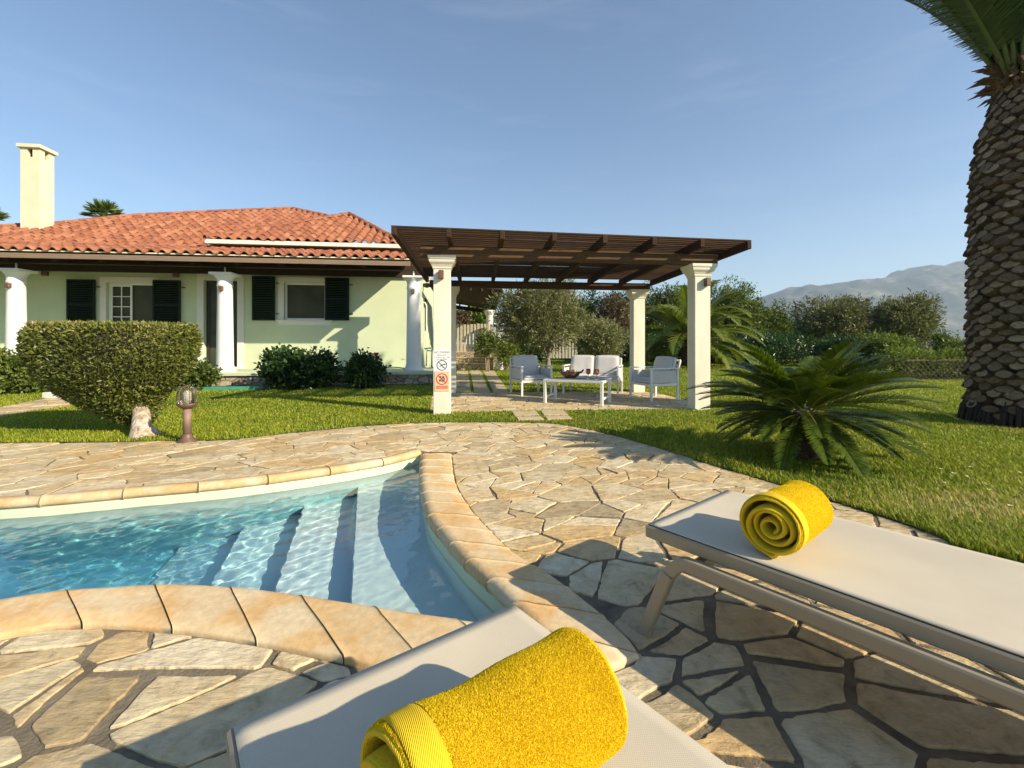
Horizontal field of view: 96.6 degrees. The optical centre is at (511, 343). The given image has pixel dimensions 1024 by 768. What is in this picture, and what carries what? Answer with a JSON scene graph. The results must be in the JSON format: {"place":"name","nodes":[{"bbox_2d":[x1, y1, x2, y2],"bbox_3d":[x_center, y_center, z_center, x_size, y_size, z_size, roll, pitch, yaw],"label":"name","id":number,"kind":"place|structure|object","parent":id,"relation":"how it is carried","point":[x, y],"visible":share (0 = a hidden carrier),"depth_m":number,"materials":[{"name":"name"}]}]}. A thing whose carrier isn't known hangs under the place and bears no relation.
{"place":"outdoors","nodes":[
{"label":"outdoors","id":0,"kind":"place"},
{"bbox_2d":[0,398,71,415],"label":"path","id":1,"kind":"structure","parent":0,"point":[35,405],"depth_m":7.96,"materials":[{"name":"stone"}]},
{"bbox_2d":[42,392,60,398],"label":"step block","id":2,"kind":"structure","parent":1,"relation":"on","point":[47,395],"depth_m":9.00,"materials":[{"name":"white stone"}]},
{"bbox_2d":[456,370,508,392],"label":"path","id":3,"kind":"structure","parent":0,"point":[483,388],"depth_m":12.53,"materials":[{"name":"beige stone"}]},
{"bbox_2d":[472,326,500,370],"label":"shrub","id":4,"kind":"object","parent":3,"relation":"on","point":[488,341],"visible":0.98,"depth_m":17.43,"materials":[{"name":"green plant"}]},
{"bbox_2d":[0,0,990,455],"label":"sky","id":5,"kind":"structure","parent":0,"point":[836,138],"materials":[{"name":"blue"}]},
{"bbox_2d":[0,422,1023,767],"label":"patio","id":6,"kind":"structure","parent":0,"point":[192,732],"depth_m":1.64,"materials":[{"name":"stone"}]},
{"bbox_2d":[176,385,197,442],"bbox_3d":[-3.594,0.766,5.046,0.200,0.628,0.200,0,0,0],"label":"bollard lamp","id":7,"kind":"object","parent":6,"relation":"on","point":[187,398],"visible":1,"depth_m":5.01,"materials":[{"name":"brown metal"}]},
{"bbox_2d":[227,605,730,767],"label":"sun lounger","id":8,"kind":"object","parent":6,"relation":"on","point":[327,726],"visible":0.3,"depth_m":0.86,"materials":[{"name":"beige metal"}]},
{"bbox_2d":[360,626,627,767],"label":"rolled towel","id":9,"kind":"object","parent":8,"relation":"on","point":[555,699],"visible":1,"depth_m":0.65,"materials":[{"name":"yellow fabric"}]},
{"bbox_2d":[637,490,1023,713],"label":"sun lounger","id":10,"kind":"object","parent":6,"relation":"on","point":[965,603],"visible":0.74,"depth_m":1.36,"materials":[{"name":"beige metal"}]},
{"bbox_2d":[739,480,833,558],"bbox_3d":[0.957,0.596,1.584,0.335,0.199,0.199,0,0,-39],"label":"rolled towel","id":11,"kind":"object","parent":10,"relation":"on","point":[789,517],"visible":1,"depth_m":1.51,"materials":[{"name":"yellow fabric"}]},
{"bbox_2d":[0,344,1023,767],"bbox_3d":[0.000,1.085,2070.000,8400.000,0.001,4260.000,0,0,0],"label":"ground","id":12,"kind":"structure","parent":0,"point":[30,742],"depth_m":1.48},
{"bbox_2d":[0,346,49,394],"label":"shrub","id":13,"kind":"object","parent":12,"relation":"on","point":[13,371],"visible":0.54,"depth_m":9.69,"materials":[{"name":"green plant"}]},
{"bbox_2d":[13,319,203,439],"bbox_3d":[-4.878,0.442,5.597,1.982,1.458,1.209,0,0,0],"label":"topiary bush","id":14,"kind":"object","parent":12,"relation":"on","point":[134,375],"visible":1,"depth_m":5.23,"materials":[{"name":"green plant"}]},
{"bbox_2d":[174,357,223,390],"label":"shrub","id":15,"kind":"object","parent":12,"relation":"on","point":[204,374],"visible":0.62,"depth_m":10.50,"materials":[{"name":"green plant"}]},
{"bbox_2d":[0,143,432,386],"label":"villa","id":16,"kind":"object","parent":12,"relation":"on","point":[242,288],"visible":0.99,"depth_m":13.48,"materials":[{"name":"green paint"}]},
{"bbox_2d":[100,277,159,333],"bbox_3d":[-11.001,-1.078,13.193,1.558,1.689,0.185,0,0,-7],"label":"window","id":17,"kind":"structure","parent":16,"relation":"in","point":[130,298],"depth_m":13.20,"materials":[{"name":"white paint"}]},
{"bbox_2d":[197,274,244,368],"bbox_3d":[-8.570,-0.664,13.392,1.323,2.786,0.420,0,0,-7],"label":"door","id":18,"kind":"structure","parent":16,"relation":"in","point":[238,288],"depth_m":13.48,"materials":[{"name":"white wood"}]},
{"bbox_2d":[276,277,332,324],"bbox_3d":[-6.240,-1.285,13.772,1.614,1.438,0.230,0,0,-7],"label":"window","id":19,"kind":"structure","parent":16,"relation":"in","point":[304,296],"depth_m":13.81,"materials":[{"name":"white glass"}]},
{"bbox_2d":[425,298,426,330],"bbox_3d":[-3.005,-1.020,15.849,0.060,1.100,0.240,0,0,-7],"label":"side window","id":20,"kind":"structure","parent":16,"relation":"in","point":[425,298],"depth_m":15.73,"materials":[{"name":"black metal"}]},
{"bbox_2d":[0,449,640,671],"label":"swimming pool","id":21,"kind":"structure","parent":12,"relation":"in","point":[495,574],"depth_m":1.85,"materials":[{"name":"stone"}]},
{"bbox_2d":[0,464,494,621],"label":"water","id":22,"kind":"structure","parent":21,"relation":"in","point":[367,541],"depth_m":2.63,"materials":[{"name":"blue liquid"}]},
{"bbox_2d":[338,347,391,389],"bbox_3d":[-3.537,0.612,11.070,1.293,1.079,1.092,0,0,0],"label":"hibiscus shrub","id":23,"kind":"object","parent":12,"relation":"on","point":[364,370],"visible":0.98,"depth_m":10.85,"materials":[{"name":"green plant"}]},
{"bbox_2d":[456,352,511,369],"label":"stone wall","id":24,"kind":"structure","parent":12,"relation":"on","point":[468,360],"depth_m":18.96,"materials":[{"name":"beige stone"}]},
{"bbox_2d":[456,324,493,351],"bbox_3d":[-1.655,-0.231,19.477,1.741,1.282,0.085,0,0,0],"label":"picket fence","id":25,"kind":"object","parent":24,"relation":"on","point":[463,347],"visible":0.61,"depth_m":19.43,"materials":[{"name":"brown wood"}]},
{"bbox_2d":[555,290,606,358],"bbox_3d":[4.517,-1.294,30.055,4.154,5.131,3.763,0,0,0],"label":"hedge tree","id":26,"kind":"object","parent":12,"relation":"on","point":[592,306],"visible":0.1,"depth_m":29.39,"materials":[{"name":"green plant"}]},
{"bbox_2d":[558,332,612,362],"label":"shrub","id":27,"kind":"object","parent":12,"relation":"on","point":[569,359],"visible":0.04,"depth_m":25.66,"materials":[{"name":"green plant"}]},
{"bbox_2d":[598,290,653,329],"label":"hedge tree","id":28,"kind":"object","parent":12,"relation":"on","point":[626,298],"visible":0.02,"depth_m":30.54,"materials":[{"name":"green plant"}]},
{"bbox_2d":[615,328,668,361],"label":"shrub","id":29,"kind":"object","parent":12,"relation":"on","point":[624,356],"visible":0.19,"depth_m":26.21,"materials":[{"name":"green plant"}]},
{"bbox_2d":[644,280,686,354],"bbox_3d":[10.218,-1.761,31.072,4.500,6.052,4.167,0,0,0],"label":"cypress tree","id":30,"kind":"object","parent":12,"relation":"on","point":[667,297],"visible":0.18,"depth_m":30.80,"materials":[{"name":"green plant"}]},
{"bbox_2d":[619,279,765,369],"bbox_3d":[8.647,-0.185,21.990,7.012,5.129,7.262,0,0,0],"label":"date palm","id":31,"kind":"object","parent":12,"relation":"on","point":[675,329],"visible":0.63,"depth_m":21.06,"materials":[{"name":"green plant"}]},
{"bbox_2d":[672,283,719,357],"bbox_3d":[12.917,-1.506,32.049,5.396,5.640,4.256,0,0,0],"label":"hedge tree","id":32,"kind":"object","parent":12,"relation":"on","point":[710,297],"depth_m":31.59,"materials":[{"name":"green plant"}]},
{"bbox_2d":[664,333,736,362],"bbox_3d":[10.602,0.172,26.105,4.858,2.219,3.999,0,0,0],"label":"shrub","id":33,"kind":"object","parent":12,"relation":"on","point":[712,360],"visible":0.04,"depth_m":25.31,"materials":[{"name":"green plant"}]},
{"bbox_2d":[710,274,784,356],"bbox_3d":[14.393,-1.636,29.135,4.913,5.842,4.483,0,0,0],"label":"cypress tree","id":34,"kind":"object","parent":12,"relation":"on","point":[759,323],"visible":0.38,"depth_m":28.20,"materials":[{"name":"green plant"}]},
{"bbox_2d":[720,328,823,364],"bbox_3d":[13.655,0.169,24.004,5.087,2.153,4.567,0,0,0],"label":"shrub","id":35,"kind":"object","parent":12,"relation":"on","point":[777,345],"visible":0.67,"depth_m":23.23,"materials":[{"name":"green plant"}]},
{"bbox_2d":[756,297,795,357],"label":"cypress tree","id":36,"kind":"object","parent":12,"relation":"on","point":[784,326],"visible":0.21,"depth_m":29.47,"materials":[{"name":"green plant"}]},
{"bbox_2d":[788,317,809,359],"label":"hedge tree","id":37,"kind":"object","parent":12,"relation":"on","point":[794,329],"visible":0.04,"depth_m":30.66,"materials":[{"name":"green plant"}]},
{"bbox_2d":[787,292,879,353],"bbox_3d":[17.610,-0.860,24.944,4.461,4.159,4.085,0,0,0],"label":"olive tree","id":38,"kind":"object","parent":12,"relation":"on","point":[834,316],"visible":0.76,"depth_m":24.39,"materials":[{"name":"green plant"}]},
{"bbox_2d":[805,333,882,367],"bbox_3d":[15.500,0.340,21.052,3.132,1.765,3.004,0,0,0],"label":"shrub","id":39,"kind":"object","parent":12,"relation":"on","point":[826,343],"visible":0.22,"depth_m":20.77,"materials":[{"name":"green plant"}]},
{"bbox_2d":[852,328,926,367],"bbox_3d":[16.434,0.178,20.052,2.497,1.899,2.465,0,0,0],"label":"shrub","id":40,"kind":"object","parent":12,"relation":"on","point":[887,340],"visible":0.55,"depth_m":19.64,"materials":[{"name":"green plant"}]},
{"bbox_2d":[861,287,947,356],"bbox_3d":[20.472,-0.897,23.910,3.507,4.159,3.462,0,0,-43],"label":"olive tree","id":41,"kind":"object","parent":12,"relation":"on","point":[912,315],"visible":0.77,"depth_m":23.22,"materials":[{"name":"green plant"}]},
{"bbox_2d":[874,344,967,378],"bbox_3d":[13.510,0.541,13.923,5.274,1.168,1.028,0,0,-5],"label":"clipped hedge","id":42,"kind":"object","parent":12,"relation":"on","point":[953,353],"visible":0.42,"depth_m":13.69,"materials":[{"name":"green plant"}]},
{"bbox_2d":[904,0,1023,428],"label":"date palm","id":43,"kind":"object","parent":12,"relation":"on","point":[990,33],"visible":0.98,"depth_m":6.04,"materials":[{"name":"brown plant"}]},
{"bbox_2d":[0,355,1023,561],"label":"lawn","id":44,"kind":"structure","parent":0,"point":[962,501],"depth_m":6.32,"materials":[{"name":"green plant"}]},
{"bbox_2d":[0,208,9,220],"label":"fan palm","id":45,"kind":"object","parent":44,"relation":"on","point":[3,216],"visible":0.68,"depth_m":26.52,"materials":[{"name":"green plant"}]},
{"bbox_2d":[80,198,124,216],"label":"fan palm","id":46,"kind":"object","parent":44,"relation":"on","point":[101,208],"visible":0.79,"depth_m":25.61,"materials":[{"name":"green plant"}]},
{"bbox_2d":[174,386,263,390],"bbox_3d":[-6.978,1.035,10.474,2.356,0.100,0.048,0,0,-11],"label":"lawn edging","id":47,"kind":"object","parent":44,"relation":"on","point":[234,387],"visible":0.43,"depth_m":10.56,"materials":[{"name":"grey stone"}]},
{"bbox_2d":[45,384,432,388],"bbox_3d":[-15.130,1.066,14.428,26.439,0.001,9.619,0,0,0],"label":"flower bed","id":48,"kind":"object","parent":44,"relation":"on","point":[330,386],"depth_m":11.71,"materials":[{"name":"plant"}]},
{"bbox_2d":[253,342,343,390],"bbox_3d":[-5.117,0.549,10.998,1.876,1.236,1.623,0,0,-38],"label":"hibiscus shrub","id":49,"kind":"object","parent":48,"relation":"on","point":[293,368],"visible":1,"depth_m":10.64,"materials":[{"name":"green plant"}]},
{"bbox_2d":[456,309,472,351],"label":"shrub","id":50,"kind":"object","parent":44,"relation":"on","point":[462,316],"visible":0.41,"depth_m":22.30,"materials":[{"name":"green plant"}]},
{"bbox_2d":[465,306,493,342],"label":"shrub","id":51,"kind":"object","parent":44,"relation":"on","point":[478,318],"visible":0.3,"depth_m":22.93,"materials":[{"name":"green plant"}]},
{"bbox_2d":[484,310,494,331],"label":"white column","id":52,"kind":"structure","parent":44,"relation":"on","point":[489,317],"depth_m":19.46,"materials":[{"name":"paint"}]},
{"bbox_2d":[431,288,502,312],"bbox_3d":[-1.647,-1.775,17.881,2.532,0.765,7.142,0,0,-6],"label":"timber canopy","id":53,"kind":"object","parent":52,"relation":"on","point":[474,297],"visible":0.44,"depth_m":18.14,"materials":[{"name":"brown wood"}]},
{"bbox_2d":[493,316,503,369],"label":"white column","id":54,"kind":"structure","parent":44,"relation":"on","point":[498,366],"depth_m":18.67,"materials":[{"name":"paint"}]},
{"bbox_2d":[494,334,523,370],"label":"shrub","id":55,"kind":"object","parent":44,"relation":"on","point":[503,351],"visible":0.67,"depth_m":18.02,"materials":[{"name":"green plant"}]},
{"bbox_2d":[512,411,538,416],"bbox_3d":[0.207,1.075,6.960,0.380,0.050,0.434,0,0,-5],"label":"stepping stone","id":56,"kind":"object","parent":44,"relation":"on","point":[525,413],"visible":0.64,"depth_m":6.89,"materials":[{"name":"beige stone"}]},
{"bbox_2d":[516,416,543,420],"bbox_3d":[0.253,1.075,6.499,0.369,0.050,0.247,0,0,-5],"label":"stepping stone","id":57,"kind":"object","parent":44,"relation":"on","point":[534,418],"visible":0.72,"depth_m":6.43,"materials":[{"name":"beige stone"}]},
{"bbox_2d":[511,332,550,363],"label":"shrub","id":58,"kind":"object","parent":44,"relation":"on","point":[539,357],"visible":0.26,"depth_m":19.17,"materials":[{"name":"green plant"}]},
{"bbox_2d":[482,278,592,367],"bbox_3d":[0.739,-0.589,13.174,3.279,3.405,2.974,0,0,0],"label":"olive tree","id":59,"kind":"object","parent":44,"relation":"on","point":[526,313],"visible":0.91,"depth_m":12.59,"materials":[{"name":"green plant"}]},
{"bbox_2d":[540,410,567,415],"bbox_3d":[0.645,1.075,7.012,0.366,0.050,0.475,0,0,-3],"label":"stepping stone","id":60,"kind":"object","parent":44,"relation":"on","point":[553,412],"visible":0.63,"depth_m":6.99,"materials":[{"name":"beige stone"}]},
{"bbox_2d":[545,415,571,419],"bbox_3d":[0.665,1.075,6.559,0.373,0.050,0.249,0,0,-7],"label":"stepping stone","id":61,"kind":"object","parent":44,"relation":"on","point":[567,417],"visible":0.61,"depth_m":6.51,"materials":[{"name":"beige stone"}]},
{"bbox_2d":[543,334,576,357],"bbox_3d":[2.211,0.006,21.023,1.621,1.315,0.085,0,0,0],"label":"picket fence","id":62,"kind":"object","parent":44,"relation":"on","point":[568,353],"visible":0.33,"depth_m":20.98,"materials":[{"name":"brown wood"}]},
{"bbox_2d":[571,311,629,360],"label":"olive tree","id":63,"kind":"object","parent":44,"relation":"on","point":[600,333],"visible":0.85,"depth_m":16.90,"materials":[{"name":"green plant"}]},
{"bbox_2d":[592,290,629,341],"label":"hedge tree","id":64,"kind":"object","parent":44,"relation":"on","point":[611,309],"visible":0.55,"depth_m":28.40,"materials":[{"name":"green plant"}]},
{"bbox_2d":[686,339,958,477],"bbox_3d":[2.733,0.534,4.330,2.018,1.152,2.017,0,0,0],"label":"cycad","id":65,"kind":"object","parent":44,"relation":"on","point":[818,383],"visible":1,"depth_m":3.99,"materials":[{"name":"green plant"}]},
{"bbox_2d":[896,359,966,380],"bbox_3d":[13.619,0.772,13.604,4.820,0.624,0.038,0,0,-5],"label":"lattice fence","id":66,"kind":"object","parent":44,"relation":"on","point":[948,360],"visible":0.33,"depth_m":13.49,"materials":[{"name":"brown wood"}]},
{"bbox_2d":[925,328,960,371],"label":"shrub","id":67,"kind":"object","parent":44,"relation":"on","point":[938,341],"visible":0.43,"depth_m":16.96,"materials":[{"name":"green plant"}]},
{"bbox_2d":[933,335,964,375],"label":"shrub","id":68,"kind":"object","parent":44,"relation":"on","point":[958,342],"visible":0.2,"depth_m":15.00,"materials":[{"name":"green plant"}]},
{"bbox_2d":[431,391,686,411],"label":"terrace","id":69,"kind":"structure","parent":0,"point":[478,402],"depth_m":8.53,"materials":[{"name":"stone"}]},
{"bbox_2d":[509,355,552,395],"bbox_3d":[0.386,0.662,9.900,0.715,0.835,0.826,0,0,-19],"label":"garden armchair","id":70,"kind":"object","parent":69,"relation":"on","point":[526,368],"visible":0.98,"depth_m":10.01,"materials":[{"name":"white fabric"}]},
{"bbox_2d":[391,225,751,414],"bbox_3d":[0.853,-0.287,8.600,5.497,2.773,3.947,0,0,-5],"label":"pergola","id":71,"kind":"object","parent":69,"relation":"on","point":[441,256],"visible":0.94,"depth_m":7.38,"materials":[{"name":"paint"}]},
{"bbox_2d":[433,350,449,371],"bbox_3d":[-1.066,0.256,6.937,0.256,0.329,0.024,0,0,-7],"label":"sign","id":72,"kind":"object","parent":71,"relation":"attached to","point":[441,360],"visible":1,"depth_m":6.94,"materials":[{"name":"white plastic"}]},
{"bbox_2d":[435,372,448,390],"bbox_3d":[-1.066,0.573,6.941,0.216,0.292,0.009,0,0,-6],"label":"sign","id":73,"kind":"object","parent":71,"relation":"attached to","point":[441,381],"visible":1,"depth_m":6.94,"materials":[{"name":"beige plastic"}]},
{"bbox_2d":[543,377,610,405],"bbox_3d":[1.200,0.860,8.380,1.100,0.440,0.620,0,0,25],"label":"coffee table","id":74,"kind":"object","parent":69,"relation":"on","point":[555,380],"visible":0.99,"depth_m":8.28,"materials":[{"name":"white metal"}]},
{"bbox_2d":[557,369,583,378],"bbox_3d":[1.097,0.562,8.536,0.496,0.184,0.340,0,0,0],"label":"fruit bowl","id":75,"kind":"object","parent":74,"relation":"on","point":[570,376],"visible":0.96,"depth_m":8.46,"materials":[{"name":"wicker"}]},
{"bbox_2d":[562,355,622,395],"bbox_3d":[1.785,0.662,10.020,1.215,0.836,0.746,0,0,21],"label":"garden sofa","id":76,"kind":"object","parent":69,"relation":"on","point":[609,367],"visible":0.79,"depth_m":10.06,"materials":[{"name":"white fabric"}]},
{"bbox_2d":[629,356,680,400],"bbox_3d":[2.840,0.662,9.036,0.746,0.835,0.695,0,0,-22],"label":"garden armchair","id":77,"kind":"object","parent":69,"relation":"on","point":[664,371],"visible":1,"depth_m":8.86,"materials":[{"name":"white fabric"}]},
{"bbox_2d":[754,260,968,343],"bbox_3d":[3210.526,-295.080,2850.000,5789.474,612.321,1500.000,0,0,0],"label":"mountain","id":78,"kind":"structure","parent":0,"point":[947,282],"depth_m":2694.39,"materials":[{"name":"stone"}]}
]}

